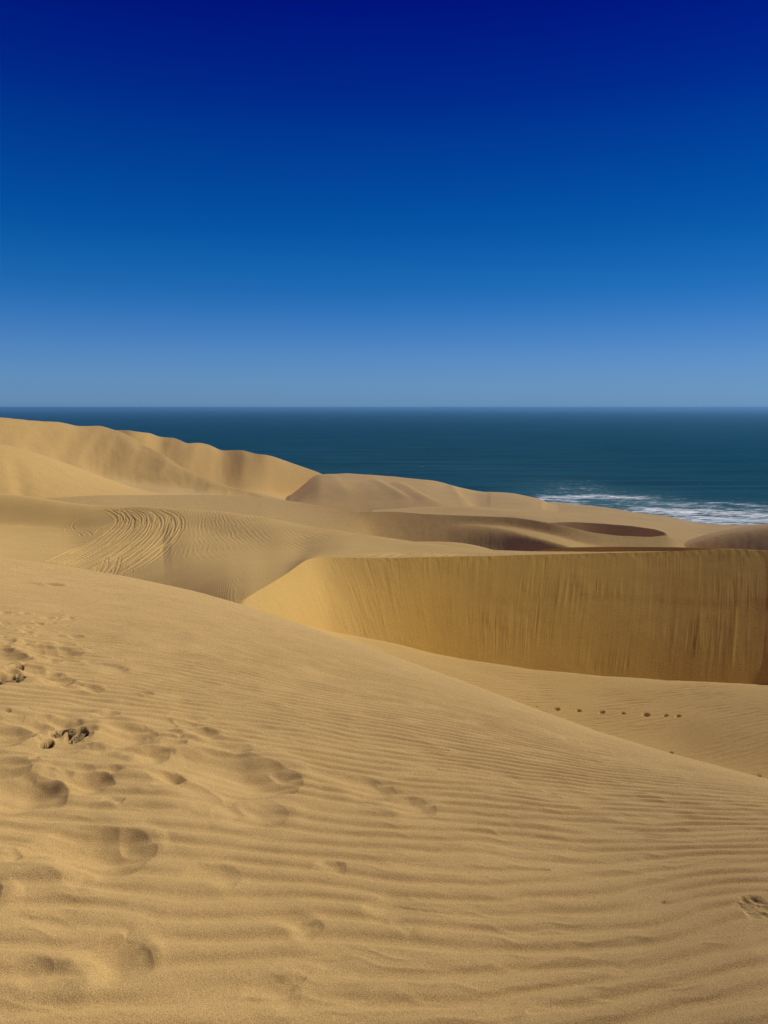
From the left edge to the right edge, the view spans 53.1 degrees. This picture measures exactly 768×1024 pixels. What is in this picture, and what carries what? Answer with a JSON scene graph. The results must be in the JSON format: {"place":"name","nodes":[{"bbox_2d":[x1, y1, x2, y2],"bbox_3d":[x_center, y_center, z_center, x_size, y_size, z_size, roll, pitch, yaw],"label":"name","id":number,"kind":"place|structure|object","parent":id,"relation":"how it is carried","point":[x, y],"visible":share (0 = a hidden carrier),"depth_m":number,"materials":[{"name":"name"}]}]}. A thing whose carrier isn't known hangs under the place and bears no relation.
{"place":"outdoors","nodes":[
{"label":"outdoors","id":0,"kind":"place"},
{"bbox_2d":[0,444,166,497],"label":"dune","id":1,"kind":"structure","parent":0,"point":[23,472],"depth_m":212.44,"materials":[{"name":"beige sand"}]},
{"bbox_2d":[0,417,281,499],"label":"ridge dune","id":2,"kind":"structure","parent":0,"point":[114,455],"depth_m":386.62,"materials":[{"name":"beige sand"}]},
{"bbox_2d":[116,430,320,499],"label":"scalloped ridge dune","id":3,"kind":"structure","parent":0,"point":[272,476],"depth_m":514.62,"materials":[{"name":"beige sand"}]},
{"bbox_2d":[44,495,684,550],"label":"bowl dune","id":4,"kind":"structure","parent":0,"point":[506,533],"depth_m":148.92,"materials":[{"name":"beige sand"}]},
{"bbox_2d":[0,557,767,1023],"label":"foreground dune","id":5,"kind":"structure","parent":0,"point":[224,811],"depth_m":3.46,"materials":[{"name":"beige sand"}]},
{"bbox_2d":[64,728,76,736],"bbox_3d":[-1.803,1.269,4.429,0.071,0.040,0.074,17,24,37],"label":"damp sand clod","id":6,"kind":"object","parent":5,"relation":"on","point":[71,732],"visible":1,"depth_m":4.42,"materials":[{"name":"beige sand"}]},
{"bbox_2d":[73,733,87,742],"bbox_3d":[-1.742,1.321,4.425,0.093,0.044,0.150,5,21,-5],"label":"damp sand clod","id":7,"kind":"object","parent":5,"relation":"on","point":[80,737],"visible":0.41,"depth_m":4.43,"materials":[{"name":"beige sand"}]},
{"bbox_2d":[0,493,767,684],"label":"slip face dune","id":8,"kind":"structure","parent":0,"point":[698,615],"depth_m":45.09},
{"bbox_2d":[0,409,767,524],"bbox_3d":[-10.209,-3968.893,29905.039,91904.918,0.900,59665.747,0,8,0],"label":"sea","id":9,"kind":"structure","parent":0,"point":[707,466],"depth_m":1795.01,"materials":[{"name":"liquid"}]},
{"bbox_2d":[0,0,767,408],"label":"sky","id":10,"kind":"structure","parent":0,"point":[205,204],"materials":[{"name":"blue"}]},
{"bbox_2d":[285,473,558,511],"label":"smooth dune","id":11,"kind":"structure","parent":0,"point":[357,492],"depth_m":462.92,"materials":[{"name":"beige sand"}]},
{"bbox_2d":[421,541,491,549],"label":"dune","id":12,"kind":"structure","parent":0,"point":[455,544],"depth_m":92.94,"materials":[{"name":"beige sand"}]},
{"bbox_2d":[236,600,767,778],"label":"valley floor","id":13,"kind":"structure","parent":0,"point":[725,725],"depth_m":32.82,"materials":[{"name":"beige sand"}]},
{"bbox_2d":[372,502,761,545],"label":"coastal sand plain","id":14,"kind":"structure","parent":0,"point":[681,531],"depth_m":235.09,"materials":[{"name":"beige sand"}]},
{"bbox_2d":[552,516,582,521],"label":"hump dune","id":15,"kind":"structure","parent":0,"point":[563,519],"depth_m":220.43,"materials":[{"name":"beige sand"}]},
{"bbox_2d":[552,522,666,536],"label":"crescent dune","id":16,"kind":"structure","parent":0,"point":[616,530],"depth_m":166.25,"materials":[{"name":"brown sand"}]},
{"bbox_2d":[535,547,767,551],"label":"hollow rim dune","id":17,"kind":"structure","parent":0,"point":[602,549],"depth_m":61.89,"materials":[{"name":"brown sand"}]},
{"bbox_2d":[684,524,767,549],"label":"dune","id":18,"kind":"structure","parent":0,"point":[754,537],"depth_m":162.38,"materials":[{"name":"beige sand"}]}
]}

